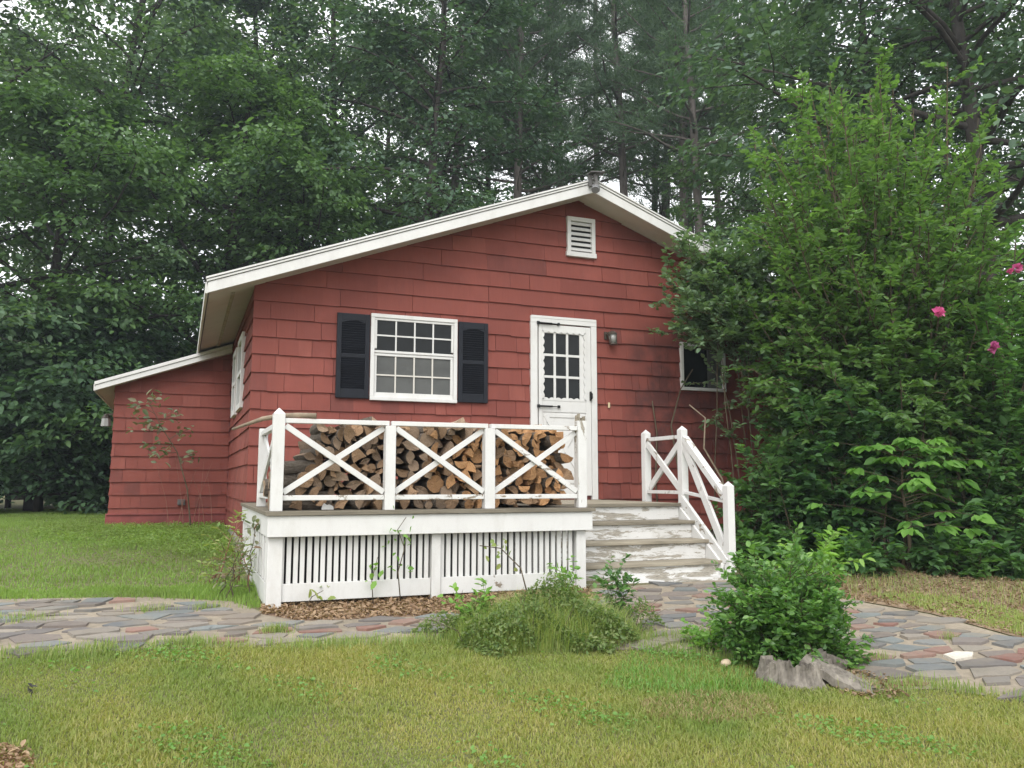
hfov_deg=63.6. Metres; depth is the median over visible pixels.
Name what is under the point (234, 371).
window
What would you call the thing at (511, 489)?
split log
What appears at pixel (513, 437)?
split log
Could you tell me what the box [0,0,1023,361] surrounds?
sky
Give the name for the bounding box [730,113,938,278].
oak tree
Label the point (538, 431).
split log
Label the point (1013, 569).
herb
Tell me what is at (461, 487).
split log
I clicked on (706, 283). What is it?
wall shrub
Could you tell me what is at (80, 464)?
forest shrub
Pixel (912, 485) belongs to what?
hickory sapling
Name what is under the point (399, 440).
split log
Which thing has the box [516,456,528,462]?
split log
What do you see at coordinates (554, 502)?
split log
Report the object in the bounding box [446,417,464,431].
split log
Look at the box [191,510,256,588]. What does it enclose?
weed shrub
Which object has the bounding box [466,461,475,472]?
split log
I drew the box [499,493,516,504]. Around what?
split log
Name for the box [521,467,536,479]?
split log
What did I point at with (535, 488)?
split log
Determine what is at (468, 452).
split log
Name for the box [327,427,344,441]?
split log
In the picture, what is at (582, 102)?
pine tree
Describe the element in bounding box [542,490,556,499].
split log
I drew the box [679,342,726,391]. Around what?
window
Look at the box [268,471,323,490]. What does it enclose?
round log
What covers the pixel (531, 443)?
split log
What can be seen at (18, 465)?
forest shrub
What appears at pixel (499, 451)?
split log
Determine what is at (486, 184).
oak tree
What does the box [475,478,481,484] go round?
split log
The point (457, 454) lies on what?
split log
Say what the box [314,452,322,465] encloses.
split log
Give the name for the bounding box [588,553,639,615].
weed
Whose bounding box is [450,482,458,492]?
split log
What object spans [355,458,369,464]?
split log
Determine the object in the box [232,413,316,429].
branch
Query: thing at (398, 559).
vine
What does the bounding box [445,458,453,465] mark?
round log
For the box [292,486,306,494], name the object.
split log
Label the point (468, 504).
round log
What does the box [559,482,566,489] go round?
split log
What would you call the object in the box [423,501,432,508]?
round log
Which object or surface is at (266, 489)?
round log
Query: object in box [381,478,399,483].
split log
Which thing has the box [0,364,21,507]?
forest shrub
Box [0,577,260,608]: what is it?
grass
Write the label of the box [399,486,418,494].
split log
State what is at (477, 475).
split log
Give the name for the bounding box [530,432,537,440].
split log
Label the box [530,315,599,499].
door
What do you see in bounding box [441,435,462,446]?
split log
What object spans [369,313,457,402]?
window
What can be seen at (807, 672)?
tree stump
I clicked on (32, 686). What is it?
dead leaf
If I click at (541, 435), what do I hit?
split log
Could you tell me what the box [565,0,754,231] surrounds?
pine tree
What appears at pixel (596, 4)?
pine tree
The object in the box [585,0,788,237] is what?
pine tree
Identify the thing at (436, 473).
split log
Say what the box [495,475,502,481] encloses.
round log
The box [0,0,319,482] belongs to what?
oak tree
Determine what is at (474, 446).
split log
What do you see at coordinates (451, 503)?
round log
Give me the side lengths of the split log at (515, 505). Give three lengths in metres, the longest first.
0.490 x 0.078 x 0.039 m
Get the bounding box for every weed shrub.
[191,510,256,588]
[211,515,261,600]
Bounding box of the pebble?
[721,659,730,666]
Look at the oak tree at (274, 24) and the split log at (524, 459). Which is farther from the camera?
the oak tree at (274, 24)
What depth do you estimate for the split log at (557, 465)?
6.92 m
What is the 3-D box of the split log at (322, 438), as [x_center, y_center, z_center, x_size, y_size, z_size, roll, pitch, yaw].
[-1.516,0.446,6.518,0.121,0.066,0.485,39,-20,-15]
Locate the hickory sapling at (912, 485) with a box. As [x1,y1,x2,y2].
[806,436,1004,570]
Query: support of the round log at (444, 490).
on the round log at (451, 503)
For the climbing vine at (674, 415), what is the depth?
10.15 m
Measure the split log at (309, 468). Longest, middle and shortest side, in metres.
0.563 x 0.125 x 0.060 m
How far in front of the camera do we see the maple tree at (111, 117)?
17.37 m
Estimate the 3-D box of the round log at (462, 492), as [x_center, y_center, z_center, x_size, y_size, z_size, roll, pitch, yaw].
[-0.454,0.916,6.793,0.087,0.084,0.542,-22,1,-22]
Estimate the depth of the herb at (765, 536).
8.44 m
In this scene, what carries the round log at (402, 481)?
on the split log at (411, 491)
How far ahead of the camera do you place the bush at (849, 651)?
4.80 m
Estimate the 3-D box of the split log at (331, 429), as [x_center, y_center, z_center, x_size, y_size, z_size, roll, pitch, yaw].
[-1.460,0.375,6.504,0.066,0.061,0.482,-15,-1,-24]
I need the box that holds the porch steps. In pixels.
[560,426,736,584]
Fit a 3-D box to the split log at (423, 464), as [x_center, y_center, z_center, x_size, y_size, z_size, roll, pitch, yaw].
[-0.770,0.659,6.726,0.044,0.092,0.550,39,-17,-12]
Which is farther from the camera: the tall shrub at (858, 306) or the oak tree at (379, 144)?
the oak tree at (379, 144)
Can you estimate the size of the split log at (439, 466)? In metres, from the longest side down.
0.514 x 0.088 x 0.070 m
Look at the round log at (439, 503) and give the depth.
6.48 m
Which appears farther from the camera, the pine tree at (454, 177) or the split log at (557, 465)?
the pine tree at (454, 177)
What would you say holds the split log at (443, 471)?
on the split log at (449, 481)
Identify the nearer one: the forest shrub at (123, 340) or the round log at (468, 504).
the round log at (468, 504)
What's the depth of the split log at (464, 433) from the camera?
6.62 m
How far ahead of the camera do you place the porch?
6.32 m
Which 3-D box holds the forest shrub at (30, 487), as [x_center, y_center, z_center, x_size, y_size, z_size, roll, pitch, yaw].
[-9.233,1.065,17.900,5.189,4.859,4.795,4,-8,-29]
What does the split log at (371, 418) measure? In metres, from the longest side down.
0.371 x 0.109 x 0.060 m
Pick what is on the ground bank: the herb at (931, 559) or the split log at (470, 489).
the herb at (931, 559)
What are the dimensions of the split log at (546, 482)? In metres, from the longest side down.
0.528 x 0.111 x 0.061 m
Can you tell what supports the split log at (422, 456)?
on the split log at (423, 464)
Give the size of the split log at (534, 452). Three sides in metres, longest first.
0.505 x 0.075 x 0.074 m
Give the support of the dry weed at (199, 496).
on the ground at (160, 583)
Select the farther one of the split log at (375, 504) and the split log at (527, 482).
the split log at (527, 482)
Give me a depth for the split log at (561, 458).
6.88 m
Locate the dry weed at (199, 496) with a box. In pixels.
[192,461,212,524]
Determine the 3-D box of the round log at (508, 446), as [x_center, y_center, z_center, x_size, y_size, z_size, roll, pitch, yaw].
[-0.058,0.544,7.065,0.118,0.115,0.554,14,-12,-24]
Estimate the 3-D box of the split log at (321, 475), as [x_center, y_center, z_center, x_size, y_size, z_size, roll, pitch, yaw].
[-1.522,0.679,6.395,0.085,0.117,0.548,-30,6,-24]
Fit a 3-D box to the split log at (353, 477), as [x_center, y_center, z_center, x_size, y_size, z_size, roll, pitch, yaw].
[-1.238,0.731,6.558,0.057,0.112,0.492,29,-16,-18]
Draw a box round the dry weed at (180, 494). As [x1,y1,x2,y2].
[175,455,183,524]
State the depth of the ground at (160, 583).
3.90 m
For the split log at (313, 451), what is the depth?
6.25 m
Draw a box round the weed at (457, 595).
[437,577,495,624]
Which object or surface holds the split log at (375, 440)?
on the round log at (373, 446)
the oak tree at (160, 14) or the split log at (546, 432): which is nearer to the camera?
the split log at (546, 432)
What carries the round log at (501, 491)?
on the round log at (497, 501)
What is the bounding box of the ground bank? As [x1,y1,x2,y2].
[814,567,1023,636]
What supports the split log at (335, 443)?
on the round log at (330, 449)
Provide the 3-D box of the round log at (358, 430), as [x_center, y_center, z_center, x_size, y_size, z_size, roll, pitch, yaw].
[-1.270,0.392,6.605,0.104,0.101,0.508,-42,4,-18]
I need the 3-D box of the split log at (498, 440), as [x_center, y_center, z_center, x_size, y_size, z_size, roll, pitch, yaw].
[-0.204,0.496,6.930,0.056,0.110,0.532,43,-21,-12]
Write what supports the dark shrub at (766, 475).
on the ground at (160, 583)
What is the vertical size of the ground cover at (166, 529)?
0.266 m
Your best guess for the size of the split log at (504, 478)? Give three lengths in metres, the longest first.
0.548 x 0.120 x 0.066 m
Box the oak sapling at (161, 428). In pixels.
[126,389,200,527]
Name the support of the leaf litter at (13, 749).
on the ground corner at (11, 761)
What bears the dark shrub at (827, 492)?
on the ground at (160, 583)
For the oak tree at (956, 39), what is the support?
on the ground at (160, 583)
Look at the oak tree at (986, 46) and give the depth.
20.10 m
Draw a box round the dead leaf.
[28,683,36,692]
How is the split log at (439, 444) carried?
on the split log
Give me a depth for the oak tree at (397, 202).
23.67 m
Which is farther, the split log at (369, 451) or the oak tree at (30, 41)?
the oak tree at (30, 41)
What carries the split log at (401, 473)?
on the round log at (402, 481)
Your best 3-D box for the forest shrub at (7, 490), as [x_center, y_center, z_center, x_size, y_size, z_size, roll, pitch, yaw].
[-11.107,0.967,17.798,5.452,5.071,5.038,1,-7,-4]
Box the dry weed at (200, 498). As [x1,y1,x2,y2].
[198,464,203,527]
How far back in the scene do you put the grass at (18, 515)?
8.23 m
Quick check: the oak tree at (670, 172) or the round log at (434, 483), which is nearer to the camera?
the round log at (434, 483)
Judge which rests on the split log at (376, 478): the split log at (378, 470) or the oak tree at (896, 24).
the split log at (378, 470)
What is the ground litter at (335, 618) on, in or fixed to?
on the ground at (160, 583)
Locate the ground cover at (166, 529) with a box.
[25,520,241,572]
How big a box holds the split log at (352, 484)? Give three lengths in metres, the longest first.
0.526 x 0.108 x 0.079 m
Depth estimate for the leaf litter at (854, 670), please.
4.40 m
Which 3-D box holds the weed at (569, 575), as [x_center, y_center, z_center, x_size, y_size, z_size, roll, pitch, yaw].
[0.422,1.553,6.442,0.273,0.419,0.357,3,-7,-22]
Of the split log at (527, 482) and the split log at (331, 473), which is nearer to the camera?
the split log at (331, 473)
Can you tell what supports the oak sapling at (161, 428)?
on the ground at (160, 583)
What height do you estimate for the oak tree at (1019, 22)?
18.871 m
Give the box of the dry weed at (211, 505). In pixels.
[207,476,211,522]
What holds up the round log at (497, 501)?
on the porch
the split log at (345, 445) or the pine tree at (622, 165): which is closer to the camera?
the split log at (345, 445)
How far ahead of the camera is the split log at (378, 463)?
6.35 m
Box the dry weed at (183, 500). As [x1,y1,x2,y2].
[178,471,195,523]
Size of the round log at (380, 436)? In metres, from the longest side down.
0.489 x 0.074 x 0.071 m
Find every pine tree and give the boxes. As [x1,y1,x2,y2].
[373,0,566,212]
[434,0,612,197]
[466,0,635,198]
[476,0,652,191]
[520,0,708,213]
[548,0,674,184]
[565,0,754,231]
[583,0,784,228]
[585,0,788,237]
[588,0,790,232]
[588,2,710,229]
[639,0,789,244]
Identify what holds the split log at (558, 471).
on the split log at (555, 486)
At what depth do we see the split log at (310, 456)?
6.22 m
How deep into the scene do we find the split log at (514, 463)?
6.72 m
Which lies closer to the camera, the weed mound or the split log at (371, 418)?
the weed mound
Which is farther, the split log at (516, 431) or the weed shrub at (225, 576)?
the split log at (516, 431)
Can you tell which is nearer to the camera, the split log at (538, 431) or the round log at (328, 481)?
the round log at (328, 481)
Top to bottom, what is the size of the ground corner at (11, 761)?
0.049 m
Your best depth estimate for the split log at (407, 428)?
6.51 m
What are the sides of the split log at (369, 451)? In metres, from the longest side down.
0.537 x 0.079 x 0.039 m
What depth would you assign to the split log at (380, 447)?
6.38 m
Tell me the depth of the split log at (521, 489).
6.78 m
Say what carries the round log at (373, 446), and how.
on the split log at (374, 456)
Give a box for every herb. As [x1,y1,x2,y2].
[735,512,792,567]
[813,524,863,572]
[840,523,906,576]
[902,520,979,576]
[934,520,1003,578]
[966,523,1023,580]
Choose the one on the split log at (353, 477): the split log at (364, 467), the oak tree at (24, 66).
the split log at (364, 467)
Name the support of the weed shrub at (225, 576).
on the ground at (160, 583)
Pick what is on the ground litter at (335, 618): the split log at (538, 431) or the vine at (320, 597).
the vine at (320, 597)
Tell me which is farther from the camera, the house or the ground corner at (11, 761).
the house
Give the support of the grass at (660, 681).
on the ground at (160, 583)
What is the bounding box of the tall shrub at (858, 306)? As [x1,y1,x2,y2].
[704,43,1023,565]
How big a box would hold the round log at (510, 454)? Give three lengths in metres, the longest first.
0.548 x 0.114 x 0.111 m
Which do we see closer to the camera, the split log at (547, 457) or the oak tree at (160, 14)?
the split log at (547, 457)
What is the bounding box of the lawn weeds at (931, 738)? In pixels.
[3,637,1008,767]
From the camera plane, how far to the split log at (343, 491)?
6.31 m
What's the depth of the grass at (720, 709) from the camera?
4.00 m
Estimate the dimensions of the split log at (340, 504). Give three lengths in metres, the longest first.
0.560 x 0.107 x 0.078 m
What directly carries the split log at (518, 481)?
on the split log at (521, 489)
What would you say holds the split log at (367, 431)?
on the split log at (366, 446)
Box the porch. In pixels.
[241,408,595,608]
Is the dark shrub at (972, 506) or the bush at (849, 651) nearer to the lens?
the bush at (849, 651)
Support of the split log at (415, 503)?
on the porch
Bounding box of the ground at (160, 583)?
[0,495,1023,767]
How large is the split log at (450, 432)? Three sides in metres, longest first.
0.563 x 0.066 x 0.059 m
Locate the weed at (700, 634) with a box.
[679,612,724,651]
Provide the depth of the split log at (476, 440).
6.67 m
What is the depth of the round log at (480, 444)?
6.70 m
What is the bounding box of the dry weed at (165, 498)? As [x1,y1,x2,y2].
[157,466,168,524]
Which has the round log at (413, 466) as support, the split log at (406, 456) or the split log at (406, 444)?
the split log at (406, 456)
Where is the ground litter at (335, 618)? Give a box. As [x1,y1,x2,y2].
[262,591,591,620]
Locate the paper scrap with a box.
[321,503,333,509]
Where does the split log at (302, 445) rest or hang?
on the split log at (313, 451)
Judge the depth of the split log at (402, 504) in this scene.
6.37 m
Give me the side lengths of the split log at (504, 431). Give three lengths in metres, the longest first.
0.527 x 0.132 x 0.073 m
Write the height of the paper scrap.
0.047 m
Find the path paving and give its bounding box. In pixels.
[0,581,1023,701]
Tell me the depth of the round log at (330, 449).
6.24 m
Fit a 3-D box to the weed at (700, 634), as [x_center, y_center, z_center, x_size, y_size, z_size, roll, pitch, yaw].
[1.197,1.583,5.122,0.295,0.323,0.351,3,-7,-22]
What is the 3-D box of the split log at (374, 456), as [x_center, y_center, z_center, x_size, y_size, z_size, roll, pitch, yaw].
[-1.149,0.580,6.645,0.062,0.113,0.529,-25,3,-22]
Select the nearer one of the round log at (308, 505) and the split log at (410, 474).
the round log at (308, 505)
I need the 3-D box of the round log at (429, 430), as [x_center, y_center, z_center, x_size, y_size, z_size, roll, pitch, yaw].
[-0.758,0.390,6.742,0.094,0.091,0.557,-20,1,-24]
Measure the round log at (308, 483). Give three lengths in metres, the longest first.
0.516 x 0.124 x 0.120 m
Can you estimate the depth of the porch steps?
7.90 m
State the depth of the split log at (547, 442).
6.90 m
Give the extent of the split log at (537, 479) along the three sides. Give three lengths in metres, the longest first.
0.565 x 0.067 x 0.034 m
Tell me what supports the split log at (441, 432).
on the split log at (439, 444)
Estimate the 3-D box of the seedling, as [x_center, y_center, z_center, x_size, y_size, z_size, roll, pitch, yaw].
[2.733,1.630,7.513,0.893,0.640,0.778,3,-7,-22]
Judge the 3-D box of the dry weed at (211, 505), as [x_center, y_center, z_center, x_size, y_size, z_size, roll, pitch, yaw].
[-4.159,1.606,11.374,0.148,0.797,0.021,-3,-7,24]
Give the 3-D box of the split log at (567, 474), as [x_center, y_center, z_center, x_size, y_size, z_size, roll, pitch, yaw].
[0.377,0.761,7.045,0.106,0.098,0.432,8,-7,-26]
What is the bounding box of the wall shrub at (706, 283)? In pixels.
[647,219,784,538]
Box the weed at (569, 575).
[546,555,585,595]
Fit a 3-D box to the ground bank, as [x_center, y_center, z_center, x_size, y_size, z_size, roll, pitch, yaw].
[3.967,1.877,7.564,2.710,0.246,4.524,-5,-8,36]
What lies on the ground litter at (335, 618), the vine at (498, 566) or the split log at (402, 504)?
the vine at (498, 566)
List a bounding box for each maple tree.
[0,38,377,417]
[0,60,212,511]
[110,120,406,362]
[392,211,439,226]
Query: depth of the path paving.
5.29 m
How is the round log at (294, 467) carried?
on the round log at (288, 479)
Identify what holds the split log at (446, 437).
on the split log at (455, 440)
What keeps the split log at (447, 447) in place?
on the round log at (449, 460)
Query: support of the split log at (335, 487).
on the split log at (330, 490)
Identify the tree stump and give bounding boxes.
[753,645,877,695]
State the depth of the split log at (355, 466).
6.34 m
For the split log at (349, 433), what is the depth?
6.22 m
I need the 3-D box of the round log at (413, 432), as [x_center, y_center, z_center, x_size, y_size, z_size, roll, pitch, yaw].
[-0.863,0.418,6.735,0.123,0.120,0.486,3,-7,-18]
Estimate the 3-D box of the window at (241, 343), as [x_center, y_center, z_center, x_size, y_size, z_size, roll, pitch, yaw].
[-3.268,-0.128,9.959,0.053,0.890,0.800,3,-7,-22]
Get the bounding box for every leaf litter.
[0,739,35,767]
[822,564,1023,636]
[829,667,909,698]
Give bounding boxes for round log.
[263,479,269,496]
[267,491,331,509]
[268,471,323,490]
[284,459,323,474]
[295,472,313,487]
[322,446,333,458]
[323,475,335,487]
[325,447,349,461]
[351,425,362,437]
[367,463,375,472]
[368,483,382,494]
[370,444,378,450]
[377,432,383,440]
[396,460,418,471]
[397,478,412,489]
[403,427,418,440]
[414,475,443,492]
[416,491,432,501]
[417,427,433,434]
[417,432,433,446]
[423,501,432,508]
[431,499,446,508]
[432,486,451,494]
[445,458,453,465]
[445,492,458,508]
[456,490,470,500]
[456,499,473,508]
[467,449,481,463]
[478,439,481,451]
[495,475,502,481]
[495,493,499,507]
[497,483,504,493]
[503,450,515,460]
[504,440,521,451]
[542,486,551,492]
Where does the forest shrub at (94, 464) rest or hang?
on the ground at (160, 583)
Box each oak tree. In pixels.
[0,0,224,356]
[0,0,276,362]
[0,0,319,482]
[0,18,191,499]
[5,0,384,359]
[123,0,505,358]
[204,0,592,248]
[304,32,495,240]
[369,7,598,231]
[637,0,946,306]
[646,0,1023,374]
[663,0,1023,334]
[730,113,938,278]
[786,0,1023,277]
[892,0,1023,315]
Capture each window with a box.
[231,347,237,417]
[235,331,245,412]
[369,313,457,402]
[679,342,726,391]
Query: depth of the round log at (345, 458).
6.31 m
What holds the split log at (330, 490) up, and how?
on the split log
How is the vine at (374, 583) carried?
on the ground litter at (335, 618)
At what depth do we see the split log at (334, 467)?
6.19 m
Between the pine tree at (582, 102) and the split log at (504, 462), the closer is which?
the split log at (504, 462)
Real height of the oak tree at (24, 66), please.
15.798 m
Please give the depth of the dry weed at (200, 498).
11.33 m
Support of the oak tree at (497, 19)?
on the ground at (160, 583)
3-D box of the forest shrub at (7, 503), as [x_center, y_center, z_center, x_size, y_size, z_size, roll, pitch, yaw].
[-12.293,0.831,20.590,6.056,5.028,5.455,-2,-7,17]
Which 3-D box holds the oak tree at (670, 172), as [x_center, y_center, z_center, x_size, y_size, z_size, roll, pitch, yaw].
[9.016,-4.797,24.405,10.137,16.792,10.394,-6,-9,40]
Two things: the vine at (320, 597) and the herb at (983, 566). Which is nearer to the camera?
the vine at (320, 597)
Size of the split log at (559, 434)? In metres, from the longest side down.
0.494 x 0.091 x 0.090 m
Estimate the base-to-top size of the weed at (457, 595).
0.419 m
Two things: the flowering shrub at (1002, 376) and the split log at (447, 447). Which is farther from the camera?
the flowering shrub at (1002, 376)
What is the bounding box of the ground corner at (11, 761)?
[0,746,35,767]
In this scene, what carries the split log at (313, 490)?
on the split log
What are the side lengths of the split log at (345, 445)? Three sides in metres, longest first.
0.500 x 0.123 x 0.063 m
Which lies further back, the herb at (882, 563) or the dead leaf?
the herb at (882, 563)
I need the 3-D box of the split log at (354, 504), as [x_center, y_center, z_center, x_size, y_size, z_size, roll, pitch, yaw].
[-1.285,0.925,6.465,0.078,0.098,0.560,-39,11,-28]
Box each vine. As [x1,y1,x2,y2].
[306,585,335,606]
[365,557,383,601]
[382,506,413,600]
[480,539,528,595]
[652,401,657,501]
[670,369,692,470]
[689,404,740,543]
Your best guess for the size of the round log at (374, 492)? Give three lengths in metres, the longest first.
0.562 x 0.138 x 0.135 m
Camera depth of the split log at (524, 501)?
6.79 m
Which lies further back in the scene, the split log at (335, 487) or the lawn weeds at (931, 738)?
the split log at (335, 487)
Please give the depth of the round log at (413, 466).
6.47 m
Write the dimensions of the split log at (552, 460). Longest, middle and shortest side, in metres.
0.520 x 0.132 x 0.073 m
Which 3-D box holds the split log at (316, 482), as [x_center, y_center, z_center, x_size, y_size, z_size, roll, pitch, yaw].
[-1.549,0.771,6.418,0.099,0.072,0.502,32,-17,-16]
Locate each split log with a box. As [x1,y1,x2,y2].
[289,500,301,509]
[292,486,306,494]
[293,452,316,460]
[298,440,321,448]
[300,445,323,455]
[304,464,317,472]
[306,486,320,502]
[309,424,327,434]
[309,432,330,445]
[312,477,321,489]
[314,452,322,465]
[315,500,326,505]
[316,463,325,480]
[324,426,336,435]
[324,459,340,471]
[324,487,334,494]
[325,471,335,477]
[326,436,341,450]
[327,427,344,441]
[331,472,348,480]
[332,482,337,490]
[332,500,347,508]
[334,425,344,429]
[334,487,352,494]
[336,481,344,487]
[340,442,351,448]
[340,463,361,473]
[341,425,355,444]
[342,480,361,489]
[344,494,363,509]
[345,448,365,463]
[347,471,368,483]
[351,483,373,494]
[352,437,371,451]
[352,489,365,494]
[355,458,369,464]
[357,464,368,471]
[359,426,374,436]
[360,416,379,427]
[361,448,380,461]
[363,449,375,455]
[364,500,381,509]
[366,473,380,485]
[368,459,382,467]
[368,468,382,473]
[371,436,377,444]
[376,445,383,450]
[378,436,403,446]
[380,455,403,463]
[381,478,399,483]
[395,468,408,476]
[395,500,409,508]
[396,426,409,430]
[396,440,418,450]
[396,448,403,453]
[396,450,414,464]
[398,470,420,483]
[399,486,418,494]
[407,500,423,507]
[412,442,438,453]
[413,452,427,460]
[413,470,431,479]
[413,484,427,494]
[418,461,429,469]
[427,458,442,468]
[429,430,437,439]
[432,471,440,477]
[433,437,442,447]
[434,427,446,439]
[436,466,452,475]
[437,441,453,454]
[439,435,452,440]
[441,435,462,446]
[441,474,455,488]
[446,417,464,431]
[446,429,454,435]
[449,448,464,458]
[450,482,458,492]
[452,454,466,461]
[453,461,467,468]
[453,468,471,481]
[455,422,472,439]
[456,482,478,493]
[458,483,465,489]
[460,448,473,457]
[463,443,478,451]
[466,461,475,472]
[469,468,481,481]
[473,436,481,442]
[473,499,481,507]
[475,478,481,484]
[488,427,509,437]
[495,437,502,448]
[495,446,504,458]
[495,465,501,475]
[498,456,511,468]
[498,474,512,484]
[498,499,517,506]
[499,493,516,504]
[500,468,509,475]
[504,434,517,441]
[505,485,517,493]
[508,429,522,434]
[508,467,521,476]
[509,476,522,485]
[511,461,518,466]
[514,433,531,446]
[515,486,529,492]
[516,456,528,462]
[516,491,532,503]
[519,483,541,493]
[520,479,533,484]
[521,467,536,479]
[526,430,541,433]
[526,439,538,447]
[527,498,561,505]
[528,448,539,456]
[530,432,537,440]
[532,499,549,504]
[533,476,540,482]
[535,468,546,477]
[537,431,545,439]
[538,451,549,459]
[539,435,559,450]
[541,477,552,487]
[542,430,556,434]
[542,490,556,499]
[545,462,563,470]
[546,432,562,438]
[546,455,555,463]
[546,468,562,483]
[549,481,559,491]
[550,453,572,463]
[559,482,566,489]
[562,468,573,479]
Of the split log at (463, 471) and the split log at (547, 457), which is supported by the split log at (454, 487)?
the split log at (463, 471)
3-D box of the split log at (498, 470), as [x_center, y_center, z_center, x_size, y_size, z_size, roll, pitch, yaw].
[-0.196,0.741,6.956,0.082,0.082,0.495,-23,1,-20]
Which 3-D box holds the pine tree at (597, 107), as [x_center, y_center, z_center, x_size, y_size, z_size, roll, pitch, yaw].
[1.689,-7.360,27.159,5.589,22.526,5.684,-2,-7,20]
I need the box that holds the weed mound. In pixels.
[411,571,664,657]
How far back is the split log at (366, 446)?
6.40 m
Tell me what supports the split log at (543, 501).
on the porch
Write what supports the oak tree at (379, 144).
on the ground at (160, 583)
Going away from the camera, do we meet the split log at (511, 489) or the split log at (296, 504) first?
the split log at (296, 504)
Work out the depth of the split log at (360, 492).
6.27 m
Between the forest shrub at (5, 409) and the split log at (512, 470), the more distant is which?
the forest shrub at (5, 409)
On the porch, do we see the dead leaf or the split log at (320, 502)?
the split log at (320, 502)
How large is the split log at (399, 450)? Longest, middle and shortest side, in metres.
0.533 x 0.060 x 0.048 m
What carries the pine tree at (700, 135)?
on the ground at (160, 583)
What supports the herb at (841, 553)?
on the ground bank
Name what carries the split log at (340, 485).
on the split log at (343, 491)
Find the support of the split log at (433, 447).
on the split log
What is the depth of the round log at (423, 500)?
6.55 m
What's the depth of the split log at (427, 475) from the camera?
6.49 m
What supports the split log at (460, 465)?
on the split log at (463, 471)
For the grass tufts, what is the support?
on the ground at (160, 583)
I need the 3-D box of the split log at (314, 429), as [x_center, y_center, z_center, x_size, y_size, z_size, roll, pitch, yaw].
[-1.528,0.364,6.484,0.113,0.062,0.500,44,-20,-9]
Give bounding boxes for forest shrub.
[0,288,161,511]
[0,296,195,514]
[0,318,70,503]
[0,327,158,511]
[0,328,104,502]
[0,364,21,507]
[4,409,82,507]
[43,326,163,505]
[55,349,179,503]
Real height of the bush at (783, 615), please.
1.009 m
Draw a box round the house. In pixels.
[93,171,830,553]
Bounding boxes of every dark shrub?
[710,410,835,559]
[751,339,956,567]
[893,415,1023,566]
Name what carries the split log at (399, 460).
on the split log at (401, 473)
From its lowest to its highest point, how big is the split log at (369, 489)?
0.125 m
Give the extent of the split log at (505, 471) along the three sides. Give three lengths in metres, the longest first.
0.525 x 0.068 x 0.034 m
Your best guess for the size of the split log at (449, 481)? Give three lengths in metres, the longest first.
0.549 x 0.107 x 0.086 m
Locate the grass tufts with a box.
[0,599,1023,701]
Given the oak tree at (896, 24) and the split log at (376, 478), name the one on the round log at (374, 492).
the split log at (376, 478)
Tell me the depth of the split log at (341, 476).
6.22 m
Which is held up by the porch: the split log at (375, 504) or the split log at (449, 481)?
the split log at (375, 504)
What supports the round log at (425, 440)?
on the split log at (433, 447)
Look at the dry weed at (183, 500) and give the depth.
11.23 m
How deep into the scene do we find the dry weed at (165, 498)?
11.17 m
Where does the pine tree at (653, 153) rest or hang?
on the ground at (160, 583)
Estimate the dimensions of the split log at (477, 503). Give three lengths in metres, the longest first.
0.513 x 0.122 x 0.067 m
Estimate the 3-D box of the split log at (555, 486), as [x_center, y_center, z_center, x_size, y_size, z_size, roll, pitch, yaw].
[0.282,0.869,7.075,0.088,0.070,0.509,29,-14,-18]
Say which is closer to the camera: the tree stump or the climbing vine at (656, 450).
the tree stump
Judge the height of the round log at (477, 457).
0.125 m
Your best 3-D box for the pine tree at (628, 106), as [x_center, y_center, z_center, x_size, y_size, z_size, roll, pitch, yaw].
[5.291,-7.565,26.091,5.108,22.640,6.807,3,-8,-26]
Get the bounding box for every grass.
[0,508,247,599]
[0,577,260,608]
[601,636,784,695]
[639,687,780,725]
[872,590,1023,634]
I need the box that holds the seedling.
[772,528,875,580]
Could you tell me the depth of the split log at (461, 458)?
6.69 m
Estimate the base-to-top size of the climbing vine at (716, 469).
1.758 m
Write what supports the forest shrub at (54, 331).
on the ground at (160, 583)
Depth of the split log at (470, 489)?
6.63 m
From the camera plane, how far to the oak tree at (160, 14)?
31.20 m
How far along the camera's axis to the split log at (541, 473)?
6.88 m
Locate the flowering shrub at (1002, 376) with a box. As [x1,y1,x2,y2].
[901,205,1023,557]
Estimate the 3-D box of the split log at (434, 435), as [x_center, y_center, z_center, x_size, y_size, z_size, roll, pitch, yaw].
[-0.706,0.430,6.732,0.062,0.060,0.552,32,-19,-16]

